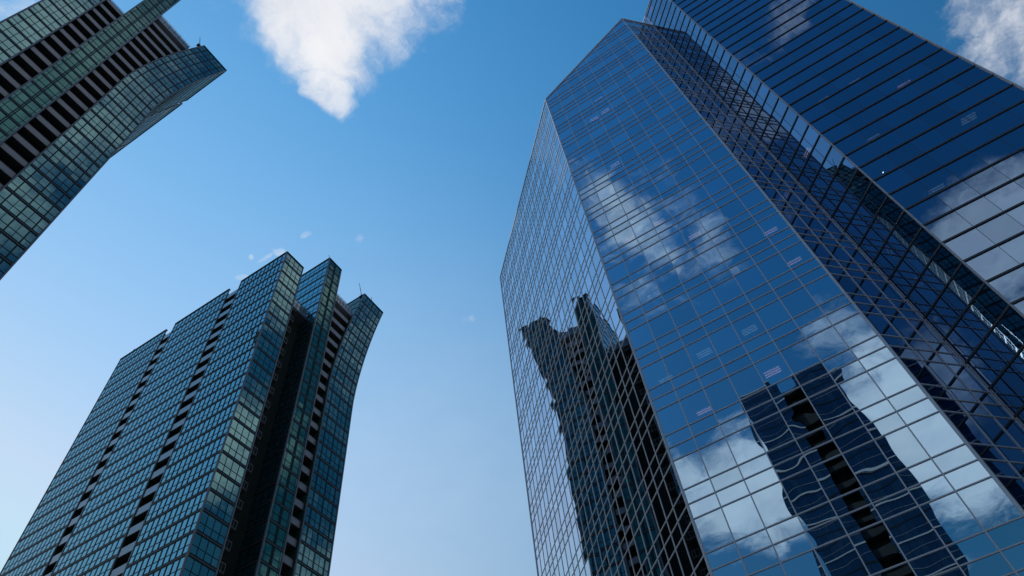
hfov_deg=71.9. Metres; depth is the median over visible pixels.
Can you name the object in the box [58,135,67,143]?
window
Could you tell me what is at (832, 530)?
window
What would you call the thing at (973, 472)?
window
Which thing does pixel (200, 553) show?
window
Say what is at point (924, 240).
window
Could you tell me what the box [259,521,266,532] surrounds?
window
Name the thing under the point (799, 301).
window
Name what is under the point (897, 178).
window
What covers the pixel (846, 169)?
window
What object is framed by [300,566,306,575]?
window
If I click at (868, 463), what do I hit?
window
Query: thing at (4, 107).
window
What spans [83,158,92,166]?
window
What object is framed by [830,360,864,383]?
window
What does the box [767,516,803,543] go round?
window
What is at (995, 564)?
window
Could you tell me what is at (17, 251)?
window
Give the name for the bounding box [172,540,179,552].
window
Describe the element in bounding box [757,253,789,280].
window
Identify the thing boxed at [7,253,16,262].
window
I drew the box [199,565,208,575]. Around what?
window
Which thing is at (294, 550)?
window
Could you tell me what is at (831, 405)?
window
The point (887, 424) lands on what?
window
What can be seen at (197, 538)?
window
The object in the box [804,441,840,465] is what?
window
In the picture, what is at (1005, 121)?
window
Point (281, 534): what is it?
window
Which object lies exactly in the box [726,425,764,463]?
window
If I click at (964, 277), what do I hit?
window
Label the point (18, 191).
window
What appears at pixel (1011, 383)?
window
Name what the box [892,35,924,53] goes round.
window
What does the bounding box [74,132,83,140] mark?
window
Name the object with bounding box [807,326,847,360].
window
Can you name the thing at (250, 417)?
window
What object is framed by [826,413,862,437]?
window
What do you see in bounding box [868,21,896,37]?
window
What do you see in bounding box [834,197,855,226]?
window
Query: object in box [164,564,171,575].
window
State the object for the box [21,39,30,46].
window
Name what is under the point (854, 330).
window
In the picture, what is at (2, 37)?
window
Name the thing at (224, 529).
window
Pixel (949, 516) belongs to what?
window
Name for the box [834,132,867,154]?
window
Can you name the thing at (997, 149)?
window
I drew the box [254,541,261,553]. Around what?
window
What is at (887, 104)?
window
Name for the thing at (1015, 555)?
window
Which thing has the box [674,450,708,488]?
window
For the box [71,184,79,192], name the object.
window
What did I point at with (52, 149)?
window
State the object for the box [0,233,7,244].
window
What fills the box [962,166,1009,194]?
window
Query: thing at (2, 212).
window
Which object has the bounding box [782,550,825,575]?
window
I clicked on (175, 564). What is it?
window
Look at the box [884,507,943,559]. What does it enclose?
window
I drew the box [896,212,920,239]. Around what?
window
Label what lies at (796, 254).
window
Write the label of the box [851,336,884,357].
window
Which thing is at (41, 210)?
window
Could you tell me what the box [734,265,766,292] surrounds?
window
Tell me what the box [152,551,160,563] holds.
window
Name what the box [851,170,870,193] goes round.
window
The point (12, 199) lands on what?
window
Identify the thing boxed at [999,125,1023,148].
window
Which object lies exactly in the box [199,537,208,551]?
window
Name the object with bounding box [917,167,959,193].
window
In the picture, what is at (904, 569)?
window
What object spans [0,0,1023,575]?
sky
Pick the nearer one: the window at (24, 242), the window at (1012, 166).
the window at (1012, 166)
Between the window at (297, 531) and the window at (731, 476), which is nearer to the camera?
the window at (731, 476)
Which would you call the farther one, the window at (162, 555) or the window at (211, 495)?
the window at (211, 495)
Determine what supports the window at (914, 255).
in the office tower at (896, 150)
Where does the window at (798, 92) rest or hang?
in the office tower at (896, 150)
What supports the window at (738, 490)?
in the office tower at (732, 352)
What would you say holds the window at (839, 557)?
in the office tower at (732, 352)
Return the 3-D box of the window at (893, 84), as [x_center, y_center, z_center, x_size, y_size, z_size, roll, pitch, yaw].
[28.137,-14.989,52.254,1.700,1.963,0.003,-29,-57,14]
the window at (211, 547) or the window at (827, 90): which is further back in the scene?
the window at (211, 547)
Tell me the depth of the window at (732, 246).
54.50 m
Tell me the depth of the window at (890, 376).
35.79 m
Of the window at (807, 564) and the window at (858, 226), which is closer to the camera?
the window at (807, 564)
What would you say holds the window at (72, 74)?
in the apartment tower at (89, 89)
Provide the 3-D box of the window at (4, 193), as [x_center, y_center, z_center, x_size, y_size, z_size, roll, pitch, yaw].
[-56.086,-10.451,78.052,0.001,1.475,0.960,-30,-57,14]
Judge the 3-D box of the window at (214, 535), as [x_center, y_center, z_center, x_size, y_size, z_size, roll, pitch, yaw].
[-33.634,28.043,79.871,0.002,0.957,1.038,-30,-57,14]
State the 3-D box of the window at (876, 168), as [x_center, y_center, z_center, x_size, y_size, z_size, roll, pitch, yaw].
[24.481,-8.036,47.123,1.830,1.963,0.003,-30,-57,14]
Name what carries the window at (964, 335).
in the office tower at (896, 150)
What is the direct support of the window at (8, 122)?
in the apartment tower at (89, 89)
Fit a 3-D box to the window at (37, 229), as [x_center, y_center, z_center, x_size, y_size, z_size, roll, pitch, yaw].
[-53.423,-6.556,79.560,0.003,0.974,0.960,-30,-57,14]
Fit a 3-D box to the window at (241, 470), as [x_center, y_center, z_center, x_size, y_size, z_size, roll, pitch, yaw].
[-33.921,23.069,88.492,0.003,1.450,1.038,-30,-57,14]
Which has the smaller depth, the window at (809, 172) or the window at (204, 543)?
the window at (809, 172)
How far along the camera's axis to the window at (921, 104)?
49.07 m
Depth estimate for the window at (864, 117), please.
51.52 m
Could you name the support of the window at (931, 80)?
in the office tower at (896, 150)
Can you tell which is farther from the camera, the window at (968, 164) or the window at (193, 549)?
the window at (193, 549)
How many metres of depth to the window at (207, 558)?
77.52 m
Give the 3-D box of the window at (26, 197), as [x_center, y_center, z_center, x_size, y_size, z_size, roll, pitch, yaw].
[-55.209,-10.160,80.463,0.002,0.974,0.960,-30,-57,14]
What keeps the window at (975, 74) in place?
in the office tower at (896, 150)
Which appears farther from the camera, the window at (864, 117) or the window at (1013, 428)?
the window at (864, 117)
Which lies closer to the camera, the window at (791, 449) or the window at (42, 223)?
the window at (791, 449)
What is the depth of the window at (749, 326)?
43.32 m
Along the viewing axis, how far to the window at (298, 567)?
88.73 m
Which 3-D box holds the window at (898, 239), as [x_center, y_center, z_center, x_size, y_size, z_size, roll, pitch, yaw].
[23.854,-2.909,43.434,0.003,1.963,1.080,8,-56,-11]
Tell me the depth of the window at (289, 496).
93.90 m
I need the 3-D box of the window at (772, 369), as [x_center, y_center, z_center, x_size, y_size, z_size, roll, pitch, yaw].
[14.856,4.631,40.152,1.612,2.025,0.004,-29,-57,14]
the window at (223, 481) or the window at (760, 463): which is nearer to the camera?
the window at (760, 463)
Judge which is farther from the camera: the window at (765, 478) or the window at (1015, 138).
the window at (1015, 138)
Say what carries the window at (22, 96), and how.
in the apartment tower at (89, 89)
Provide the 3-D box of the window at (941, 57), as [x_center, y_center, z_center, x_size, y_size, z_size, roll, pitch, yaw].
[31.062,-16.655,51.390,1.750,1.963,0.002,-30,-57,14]
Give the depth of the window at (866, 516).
31.87 m
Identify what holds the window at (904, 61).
in the office tower at (896, 150)
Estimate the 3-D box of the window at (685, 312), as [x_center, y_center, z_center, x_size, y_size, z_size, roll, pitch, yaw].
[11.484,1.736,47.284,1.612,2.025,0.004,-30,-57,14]
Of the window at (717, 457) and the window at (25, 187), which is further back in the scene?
the window at (25, 187)
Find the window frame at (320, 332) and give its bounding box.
[3,255,380,575]
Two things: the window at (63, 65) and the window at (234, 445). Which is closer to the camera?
the window at (234, 445)
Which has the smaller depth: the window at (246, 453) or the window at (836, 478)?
the window at (836, 478)
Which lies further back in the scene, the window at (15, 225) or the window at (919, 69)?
the window at (15, 225)
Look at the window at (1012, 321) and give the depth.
34.99 m
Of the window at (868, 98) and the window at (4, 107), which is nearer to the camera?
the window at (868, 98)
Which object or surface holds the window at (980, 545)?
in the office tower at (732, 352)
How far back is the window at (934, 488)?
31.07 m
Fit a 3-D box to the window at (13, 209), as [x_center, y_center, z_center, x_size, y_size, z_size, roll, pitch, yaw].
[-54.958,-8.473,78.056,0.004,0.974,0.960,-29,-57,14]
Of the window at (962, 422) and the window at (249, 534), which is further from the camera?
the window at (249, 534)
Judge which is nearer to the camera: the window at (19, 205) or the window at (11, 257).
the window at (11, 257)
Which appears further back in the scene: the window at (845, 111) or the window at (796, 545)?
the window at (845, 111)
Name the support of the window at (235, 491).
in the apartment tower at (212, 437)
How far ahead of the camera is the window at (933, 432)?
32.61 m
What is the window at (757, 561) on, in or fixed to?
in the office tower at (732, 352)
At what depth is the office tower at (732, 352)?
44.72 m
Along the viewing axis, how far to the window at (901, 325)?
39.19 m
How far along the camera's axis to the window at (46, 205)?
82.49 m
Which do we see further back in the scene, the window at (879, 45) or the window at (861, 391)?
the window at (879, 45)
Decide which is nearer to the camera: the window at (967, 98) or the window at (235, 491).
the window at (967, 98)
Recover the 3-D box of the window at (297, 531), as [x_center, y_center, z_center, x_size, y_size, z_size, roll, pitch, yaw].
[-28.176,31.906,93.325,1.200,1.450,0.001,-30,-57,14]
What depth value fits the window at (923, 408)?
33.84 m
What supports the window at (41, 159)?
in the apartment tower at (89, 89)
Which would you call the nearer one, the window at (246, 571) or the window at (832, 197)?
the window at (832, 197)
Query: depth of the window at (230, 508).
83.75 m
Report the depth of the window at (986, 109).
45.44 m
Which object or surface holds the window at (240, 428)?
in the apartment tower at (212, 437)
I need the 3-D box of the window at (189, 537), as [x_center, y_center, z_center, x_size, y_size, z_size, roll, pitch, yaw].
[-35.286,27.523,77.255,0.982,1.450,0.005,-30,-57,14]
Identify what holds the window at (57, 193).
in the apartment tower at (89, 89)
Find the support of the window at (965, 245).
in the office tower at (896, 150)
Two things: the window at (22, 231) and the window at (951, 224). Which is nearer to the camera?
the window at (951, 224)
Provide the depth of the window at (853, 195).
48.25 m
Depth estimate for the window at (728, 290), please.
46.49 m
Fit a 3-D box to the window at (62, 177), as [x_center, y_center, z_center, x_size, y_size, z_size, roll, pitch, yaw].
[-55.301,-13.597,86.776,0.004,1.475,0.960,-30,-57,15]
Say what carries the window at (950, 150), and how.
in the office tower at (896, 150)
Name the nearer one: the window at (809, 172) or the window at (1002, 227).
the window at (1002, 227)
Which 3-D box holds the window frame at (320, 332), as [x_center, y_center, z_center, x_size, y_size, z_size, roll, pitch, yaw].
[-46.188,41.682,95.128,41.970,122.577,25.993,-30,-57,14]
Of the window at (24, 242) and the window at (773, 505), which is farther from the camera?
the window at (24, 242)
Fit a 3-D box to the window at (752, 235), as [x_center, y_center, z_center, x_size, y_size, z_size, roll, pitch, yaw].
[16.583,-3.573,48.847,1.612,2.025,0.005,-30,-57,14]
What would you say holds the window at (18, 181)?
in the apartment tower at (89, 89)
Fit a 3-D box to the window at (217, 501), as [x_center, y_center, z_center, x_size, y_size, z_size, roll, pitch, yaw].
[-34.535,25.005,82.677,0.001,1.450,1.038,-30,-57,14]
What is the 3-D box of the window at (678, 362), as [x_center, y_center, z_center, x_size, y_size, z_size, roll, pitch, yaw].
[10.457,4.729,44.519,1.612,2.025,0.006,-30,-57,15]
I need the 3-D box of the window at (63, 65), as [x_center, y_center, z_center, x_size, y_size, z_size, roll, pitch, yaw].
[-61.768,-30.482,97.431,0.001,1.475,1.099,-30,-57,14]
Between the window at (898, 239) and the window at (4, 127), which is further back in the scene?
the window at (4, 127)
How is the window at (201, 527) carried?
in the apartment tower at (212, 437)
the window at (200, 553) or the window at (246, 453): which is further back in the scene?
the window at (246, 453)
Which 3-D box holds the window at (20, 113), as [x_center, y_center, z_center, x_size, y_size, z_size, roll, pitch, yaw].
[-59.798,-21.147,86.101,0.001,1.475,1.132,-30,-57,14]
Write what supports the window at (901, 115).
in the office tower at (896, 150)
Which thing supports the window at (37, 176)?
in the apartment tower at (89, 89)
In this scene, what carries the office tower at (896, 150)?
on the ground
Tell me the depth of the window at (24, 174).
81.88 m
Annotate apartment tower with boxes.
[0,0,226,279]
[0,251,382,575]
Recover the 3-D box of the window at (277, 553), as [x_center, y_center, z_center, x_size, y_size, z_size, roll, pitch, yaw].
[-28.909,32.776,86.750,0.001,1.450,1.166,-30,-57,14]
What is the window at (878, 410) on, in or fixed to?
in the office tower at (732, 352)
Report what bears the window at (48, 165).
in the apartment tower at (89, 89)
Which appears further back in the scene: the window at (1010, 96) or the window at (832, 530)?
the window at (1010, 96)
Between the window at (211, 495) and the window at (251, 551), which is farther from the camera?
the window at (251, 551)
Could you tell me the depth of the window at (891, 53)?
55.06 m
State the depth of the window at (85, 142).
93.51 m
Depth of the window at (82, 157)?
91.63 m
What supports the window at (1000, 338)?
in the office tower at (896, 150)
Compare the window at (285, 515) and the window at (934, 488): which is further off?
the window at (285, 515)
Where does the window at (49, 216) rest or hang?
in the apartment tower at (89, 89)
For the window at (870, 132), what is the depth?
49.92 m
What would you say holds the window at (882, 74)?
in the office tower at (896, 150)
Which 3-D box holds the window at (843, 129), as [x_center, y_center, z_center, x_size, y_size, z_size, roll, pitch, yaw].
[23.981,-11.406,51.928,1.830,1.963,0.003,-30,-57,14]
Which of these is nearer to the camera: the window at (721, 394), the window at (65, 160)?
the window at (721, 394)
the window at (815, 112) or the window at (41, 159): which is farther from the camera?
the window at (41, 159)
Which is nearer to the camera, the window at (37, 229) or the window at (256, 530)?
the window at (37, 229)
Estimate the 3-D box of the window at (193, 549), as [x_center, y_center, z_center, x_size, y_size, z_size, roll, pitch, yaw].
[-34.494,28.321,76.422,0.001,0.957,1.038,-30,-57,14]
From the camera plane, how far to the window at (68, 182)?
87.29 m
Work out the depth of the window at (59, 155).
88.22 m
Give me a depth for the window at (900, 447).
33.00 m
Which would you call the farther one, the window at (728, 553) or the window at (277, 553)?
the window at (277, 553)
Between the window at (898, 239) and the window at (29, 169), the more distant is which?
the window at (29, 169)
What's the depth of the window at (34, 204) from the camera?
81.00 m
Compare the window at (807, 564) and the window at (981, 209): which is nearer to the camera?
the window at (807, 564)
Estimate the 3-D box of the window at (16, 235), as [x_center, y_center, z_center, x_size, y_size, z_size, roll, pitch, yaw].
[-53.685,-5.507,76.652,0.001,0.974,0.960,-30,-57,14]
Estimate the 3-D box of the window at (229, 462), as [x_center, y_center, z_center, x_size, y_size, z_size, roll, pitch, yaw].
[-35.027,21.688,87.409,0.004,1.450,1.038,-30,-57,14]
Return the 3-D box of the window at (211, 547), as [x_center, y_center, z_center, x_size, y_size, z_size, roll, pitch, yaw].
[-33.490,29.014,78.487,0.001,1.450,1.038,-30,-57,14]
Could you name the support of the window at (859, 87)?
in the office tower at (896, 150)
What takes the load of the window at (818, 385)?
in the office tower at (732, 352)
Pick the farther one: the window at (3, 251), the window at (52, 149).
the window at (52, 149)
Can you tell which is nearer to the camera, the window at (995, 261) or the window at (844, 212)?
the window at (995, 261)
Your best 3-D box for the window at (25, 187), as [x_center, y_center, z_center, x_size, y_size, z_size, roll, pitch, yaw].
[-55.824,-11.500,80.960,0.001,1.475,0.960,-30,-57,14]
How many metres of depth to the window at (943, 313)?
39.32 m
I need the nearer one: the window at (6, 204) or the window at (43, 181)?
the window at (6, 204)
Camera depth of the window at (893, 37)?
56.25 m
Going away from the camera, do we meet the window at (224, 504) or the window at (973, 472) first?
the window at (973, 472)
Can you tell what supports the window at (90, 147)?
in the apartment tower at (89, 89)
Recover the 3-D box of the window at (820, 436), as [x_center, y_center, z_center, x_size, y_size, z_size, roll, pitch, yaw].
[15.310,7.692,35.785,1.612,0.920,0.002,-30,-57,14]
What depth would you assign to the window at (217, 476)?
84.57 m
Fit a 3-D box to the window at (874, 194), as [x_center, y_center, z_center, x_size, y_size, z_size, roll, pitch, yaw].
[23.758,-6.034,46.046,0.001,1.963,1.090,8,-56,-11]
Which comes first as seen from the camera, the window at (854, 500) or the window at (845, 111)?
the window at (854, 500)
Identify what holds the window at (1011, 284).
in the office tower at (896, 150)
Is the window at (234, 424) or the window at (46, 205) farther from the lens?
the window at (234, 424)
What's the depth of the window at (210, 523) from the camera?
80.33 m
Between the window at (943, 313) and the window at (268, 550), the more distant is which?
the window at (268, 550)
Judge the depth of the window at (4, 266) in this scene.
73.39 m
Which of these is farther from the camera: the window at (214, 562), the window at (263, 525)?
the window at (263, 525)
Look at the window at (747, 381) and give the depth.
40.55 m
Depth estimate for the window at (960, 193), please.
41.89 m
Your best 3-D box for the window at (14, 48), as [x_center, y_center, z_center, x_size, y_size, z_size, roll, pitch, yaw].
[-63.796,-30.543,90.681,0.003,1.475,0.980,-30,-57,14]
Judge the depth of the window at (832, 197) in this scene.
50.55 m
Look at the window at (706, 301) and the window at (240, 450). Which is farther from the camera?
the window at (240, 450)
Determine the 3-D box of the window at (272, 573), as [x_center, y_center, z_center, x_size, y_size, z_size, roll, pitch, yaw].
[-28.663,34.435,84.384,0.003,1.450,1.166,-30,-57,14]
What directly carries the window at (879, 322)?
in the office tower at (732, 352)
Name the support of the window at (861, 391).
in the office tower at (732, 352)
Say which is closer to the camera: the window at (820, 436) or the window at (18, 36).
the window at (820, 436)
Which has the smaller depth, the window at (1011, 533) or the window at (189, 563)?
the window at (1011, 533)
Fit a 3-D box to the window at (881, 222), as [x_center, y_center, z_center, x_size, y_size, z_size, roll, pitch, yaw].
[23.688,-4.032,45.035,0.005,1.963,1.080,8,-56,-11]
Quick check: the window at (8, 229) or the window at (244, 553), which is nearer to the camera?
the window at (8, 229)
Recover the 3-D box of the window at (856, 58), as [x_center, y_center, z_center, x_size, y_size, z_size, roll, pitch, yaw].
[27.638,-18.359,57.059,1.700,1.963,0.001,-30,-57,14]
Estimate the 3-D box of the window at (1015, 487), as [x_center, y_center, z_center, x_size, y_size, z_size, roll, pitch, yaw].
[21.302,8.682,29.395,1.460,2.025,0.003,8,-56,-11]
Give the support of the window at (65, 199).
in the apartment tower at (89, 89)
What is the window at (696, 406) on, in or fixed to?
in the office tower at (732, 352)
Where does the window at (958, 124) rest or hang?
in the office tower at (896, 150)
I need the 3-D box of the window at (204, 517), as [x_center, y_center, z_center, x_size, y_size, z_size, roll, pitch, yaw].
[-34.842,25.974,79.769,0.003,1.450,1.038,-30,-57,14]
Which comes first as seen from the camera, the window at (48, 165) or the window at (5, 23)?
the window at (48, 165)
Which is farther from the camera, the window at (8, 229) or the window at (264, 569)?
the window at (264, 569)
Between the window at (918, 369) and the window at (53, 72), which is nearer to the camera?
the window at (918, 369)
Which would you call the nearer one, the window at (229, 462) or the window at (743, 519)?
the window at (743, 519)
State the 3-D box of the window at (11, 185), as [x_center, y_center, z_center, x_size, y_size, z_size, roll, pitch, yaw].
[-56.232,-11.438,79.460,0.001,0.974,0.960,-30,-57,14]
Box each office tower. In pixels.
[500,18,1023,575]
[643,0,1023,423]
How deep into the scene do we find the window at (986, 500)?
29.44 m
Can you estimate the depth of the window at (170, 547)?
78.03 m
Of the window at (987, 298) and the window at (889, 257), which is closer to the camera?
the window at (987, 298)
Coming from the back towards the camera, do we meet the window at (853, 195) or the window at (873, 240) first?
the window at (853, 195)
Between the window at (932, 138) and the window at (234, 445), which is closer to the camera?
the window at (932, 138)
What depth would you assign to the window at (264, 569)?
83.70 m
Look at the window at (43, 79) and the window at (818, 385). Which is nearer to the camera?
the window at (818, 385)
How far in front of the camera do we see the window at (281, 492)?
93.13 m
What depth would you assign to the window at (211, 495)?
82.20 m
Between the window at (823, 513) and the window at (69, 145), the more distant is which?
the window at (69, 145)
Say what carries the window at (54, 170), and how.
in the apartment tower at (89, 89)
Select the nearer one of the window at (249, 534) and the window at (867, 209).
the window at (867, 209)
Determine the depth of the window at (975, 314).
37.03 m
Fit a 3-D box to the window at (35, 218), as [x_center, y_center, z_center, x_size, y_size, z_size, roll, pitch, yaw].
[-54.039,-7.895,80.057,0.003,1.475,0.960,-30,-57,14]
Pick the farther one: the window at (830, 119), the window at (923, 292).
the window at (830, 119)
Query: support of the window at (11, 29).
in the apartment tower at (89, 89)
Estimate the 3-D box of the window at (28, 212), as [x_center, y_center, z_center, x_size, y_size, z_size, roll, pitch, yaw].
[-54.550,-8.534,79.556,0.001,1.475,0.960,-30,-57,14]
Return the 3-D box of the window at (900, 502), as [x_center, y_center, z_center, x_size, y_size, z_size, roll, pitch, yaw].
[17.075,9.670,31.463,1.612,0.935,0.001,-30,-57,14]
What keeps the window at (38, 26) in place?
in the apartment tower at (89, 89)
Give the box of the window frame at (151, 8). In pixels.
[0,0,222,272]
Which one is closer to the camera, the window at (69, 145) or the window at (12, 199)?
the window at (12, 199)
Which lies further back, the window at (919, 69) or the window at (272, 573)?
the window at (272, 573)
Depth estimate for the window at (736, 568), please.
33.55 m
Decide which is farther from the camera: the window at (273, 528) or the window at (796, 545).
the window at (273, 528)
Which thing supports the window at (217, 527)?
in the apartment tower at (212, 437)
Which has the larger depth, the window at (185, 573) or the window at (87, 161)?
the window at (87, 161)
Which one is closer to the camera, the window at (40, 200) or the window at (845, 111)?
the window at (845, 111)
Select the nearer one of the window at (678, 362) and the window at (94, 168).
the window at (678, 362)
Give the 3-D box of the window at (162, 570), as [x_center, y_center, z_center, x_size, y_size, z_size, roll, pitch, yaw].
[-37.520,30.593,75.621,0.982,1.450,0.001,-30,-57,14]
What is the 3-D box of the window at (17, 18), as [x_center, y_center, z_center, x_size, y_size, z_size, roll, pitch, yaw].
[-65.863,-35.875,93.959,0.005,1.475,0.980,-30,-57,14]
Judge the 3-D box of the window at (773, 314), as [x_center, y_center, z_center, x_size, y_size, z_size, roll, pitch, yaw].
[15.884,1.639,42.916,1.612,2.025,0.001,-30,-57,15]
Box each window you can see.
[0,0,224,208]
[0,33,6,41]
[0,53,8,60]
[0,111,5,119]
[0,123,9,132]
[0,188,10,198]
[0,208,5,217]
[0,220,6,228]
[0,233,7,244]
[0,247,8,256]
[0,253,381,575]
[0,261,10,272]
[1,21,11,27]
[1,105,11,113]
[1,213,13,224]
[2,201,11,209]
[3,39,13,47]
[3,119,15,128]
[3,239,15,250]
[4,226,14,235]
[5,100,17,110]
[7,194,18,204]
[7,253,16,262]
[8,26,17,34]
[8,182,16,190]
[9,220,21,230]
[10,46,19,53]
[10,207,19,215]
[11,114,22,122]
[11,246,23,256]
[12,15,21,21]
[12,176,23,186]
[12,233,22,241]
[14,33,24,41]
[14,201,25,210]
[15,189,24,196]
[16,110,27,119]
[17,92,28,101]
[17,225,28,236]
[18,213,27,221]
[19,21,28,28]
[20,183,30,192]
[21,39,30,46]
[21,171,29,178]
[21,239,29,247]
[22,207,33,217]
[23,194,32,202]
[25,165,35,174]
[25,219,35,227]
[25,232,35,242]
[27,101,38,110]
[27,188,38,198]
[28,84,39,93]
[29,213,40,222]
[31,201,39,208]
[32,172,42,180]
[33,226,42,233]
[35,195,45,204]
[37,155,46,163]
[37,219,48,228]
[38,93,48,101]
[38,207,46,214]
[39,177,49,186]
[40,77,50,85]
[42,201,52,210]
[43,161,53,170]
[45,213,53,220]
[46,183,56,192]
[48,145,57,153]
[49,85,58,94]
[49,207,58,216]
[50,70,59,77]
[50,167,60,175]
[53,189,63,198]
[54,151,63,159]
[57,173,67,181]
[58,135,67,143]
[59,62,68,70]
[59,78,68,86]
[60,195,69,204]
[61,156,70,165]
[64,141,73,149]
[64,178,73,187]
[68,71,77,79]
[68,127,76,134]
[68,163,77,171]
[71,147,79,155]
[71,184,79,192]
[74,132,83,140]
[74,168,83,176]
[78,153,86,161]
[80,138,89,146]
[81,174,88,182]
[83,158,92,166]
[87,144,95,151]
[90,164,97,171]
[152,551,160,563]
[158,567,165,575]
[159,547,167,559]
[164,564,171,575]
[165,544,173,556]
[170,560,178,572]
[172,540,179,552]
[177,557,184,569]
[178,537,186,549]
[182,569,189,575]
[185,533,192,545]
[185,556,193,570]
[190,545,197,554]
[191,561,201,574]
[192,533,201,546]
[196,549,204,558]
[197,522,204,531]
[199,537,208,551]
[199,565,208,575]
[200,511,208,524]
[204,526,211,536]
[204,553,211,563]
[206,515,215,529]
[206,542,215,555]
[207,491,214,502]
[208,569,214,575]
[211,531,218,540]
[211,558,218,567]
[213,471,220,483]
[213,495,221,507]
[213,520,221,533]
[213,546,221,559]
[218,535,224,544]
[219,476,227,487]
[219,499,227,512]
[220,453,226,464]
[220,525,227,536]
[225,436,232,446]
[225,457,232,468]
[226,480,233,492]
[226,504,233,515]
[231,419,237,429]
[231,440,238,450]
[231,462,239,472]
[232,485,239,495]
[236,423,243,434]
[237,444,244,455]
[238,466,244,477]
[240,549,247,560]
[242,566,249,575]
[243,448,249,459]
[245,528,253,539]
[247,545,255,556]
[249,563,256,574]
[252,524,260,536]
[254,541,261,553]
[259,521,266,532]
[260,564,267,575]
[265,542,272,555]
[269,523,276,534]
[269,570,276,575]
[273,548,280,560]
[274,504,280,515]
[278,486,284,497]
[278,529,284,540]
[282,510,288,520]
[286,492,292,502]
[287,563,293,574]
[291,543,297,553]
[295,524,301,534]
[295,563,300,574]
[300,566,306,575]
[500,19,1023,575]
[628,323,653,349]
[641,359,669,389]
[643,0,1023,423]
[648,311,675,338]
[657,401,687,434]
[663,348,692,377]
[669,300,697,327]
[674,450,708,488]
[680,389,712,423]
[684,479,713,502]
[686,336,716,366]
[689,493,719,517]
[691,289,719,315]
[694,508,732,551]
[699,438,735,476]
[704,377,738,411]
[706,543,739,568]
[708,324,740,354]
[711,467,742,490]
[712,277,742,304]
[712,559,746,575]
[716,481,748,505]
[722,495,763,539]
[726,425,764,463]
[729,365,764,398]
[732,312,765,342]
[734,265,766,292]
[736,529,770,556]
[737,224,766,248]
[739,454,771,477]
[742,546,778,574]
[745,467,778,492]
[751,482,794,526]
[753,412,793,451]
[754,352,792,385]
[756,300,790,329]
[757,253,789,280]
[758,212,787,236]
[767,441,801,464]
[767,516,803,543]
[774,454,808,479]
[774,532,811,560]
[780,86,807,104]
[780,242,812,268]
[780,287,816,317]
[780,339,819,373]
[781,399,823,437]
[781,469,827,513]
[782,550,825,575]
[790,94,818,113]
[796,427,831,451]
[798,502,836,529]
[800,103,829,122]
[800,161,817,186]
[802,374,835,396]
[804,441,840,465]
[805,275,841,304]
[806,519,846,547]
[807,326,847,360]
[809,386,853,424]
[811,83,838,100]
[811,112,841,132]
[811,173,828,199]
[812,455,860,499]
[815,536,868,575]
[821,91,850,109]
[822,122,854,142]
[822,185,841,212]
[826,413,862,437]
[830,71,859,89]
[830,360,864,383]
[830,488,870,515]
[833,100,863,119]
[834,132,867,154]
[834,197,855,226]
[834,313,875,346]
[835,427,871,453]
[838,372,884,410]
[839,52,867,69]
[839,505,880,533]
[842,79,872,98]
[843,441,893,485]
[844,109,876,130]
[844,184,863,207]
[847,143,882,166]
[847,211,869,241]
[849,522,905,574]
[851,59,880,77]
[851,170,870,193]
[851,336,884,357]
[854,88,885,108]
[857,120,890,141]
[857,399,894,424]
[858,197,878,222]
[859,40,889,58]
[859,347,893,369]
[860,155,897,179]
[861,225,885,257]
[863,67,893,85]
[863,313,899,335]
[863,474,905,501]
[866,97,900,117]
[866,183,885,208]
[866,413,904,438]
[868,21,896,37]
[868,358,915,396]
[870,130,906,152]
[871,47,902,64]
[872,210,895,237]
[874,490,916,518]
[874,563,914,575]
[875,75,907,94]
[875,167,914,192]
[875,426,929,471]
[876,241,901,274]
[880,28,910,44]
[880,107,915,129]
[881,197,902,223]
[884,54,916,74]
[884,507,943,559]
[885,142,923,164]
[885,316,923,339]
[888,226,912,254]
[888,385,925,409]
[889,84,923,104]
[890,181,932,207]
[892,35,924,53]
[892,258,919,292]
[895,117,931,139]
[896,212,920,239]
[898,62,932,82]
[898,398,937,423]
[898,459,940,487]
[900,358,941,385]
[901,154,940,178]
[903,94,939,114]
[905,242,931,272]
[906,42,939,61]
[907,195,951,223]
[908,412,963,457]
[908,475,953,504]
[909,548,957,575]
[910,128,949,151]
[910,276,938,312]
[912,71,948,91]
[914,228,939,257]
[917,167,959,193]
[918,103,956,125]
[920,492,983,544]
[921,50,955,68]
[923,260,951,291]
[924,361,966,388]
[925,211,971,240]
[926,140,967,164]
[927,80,965,102]
[928,295,959,333]
[932,245,960,276]
[932,445,976,472]
[935,58,972,77]
[935,114,975,137]
[936,181,979,208]
[942,279,972,312]
[943,89,984,112]
[943,153,987,178]
[944,228,994,259]
[944,412,991,444]
[944,460,989,489]
[947,532,997,564]
[948,316,982,356]
[948,364,986,390]
[952,66,990,87]
[952,126,995,151]
[953,264,982,296]
[955,196,1001,226]
[957,477,1021,529]
[961,100,1003,124]
[961,552,1012,575]
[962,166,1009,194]
[963,300,995,335]
[966,246,1018,279]
[969,76,1009,98]
[970,339,1007,381]
[970,415,1017,446]
[971,138,1016,164]
[975,284,1007,319]
[976,213,1023,243]
[979,111,1023,136]
[983,460,1018,476]
[984,181,1023,211]
[986,323,1021,360]
[986,517,1023,550]
[987,86,1023,109]
[988,266,1023,301]
[992,151,1023,178]
[994,364,1023,409]
[996,418,1023,447]
[997,477,1023,509]
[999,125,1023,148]
[999,233,1023,264]
[999,306,1023,344]
[1001,543,1023,570]
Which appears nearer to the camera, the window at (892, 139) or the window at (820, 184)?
the window at (892, 139)
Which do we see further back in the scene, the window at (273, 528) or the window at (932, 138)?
the window at (273, 528)
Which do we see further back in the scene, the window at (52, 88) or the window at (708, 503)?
the window at (52, 88)
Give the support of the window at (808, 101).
in the office tower at (896, 150)

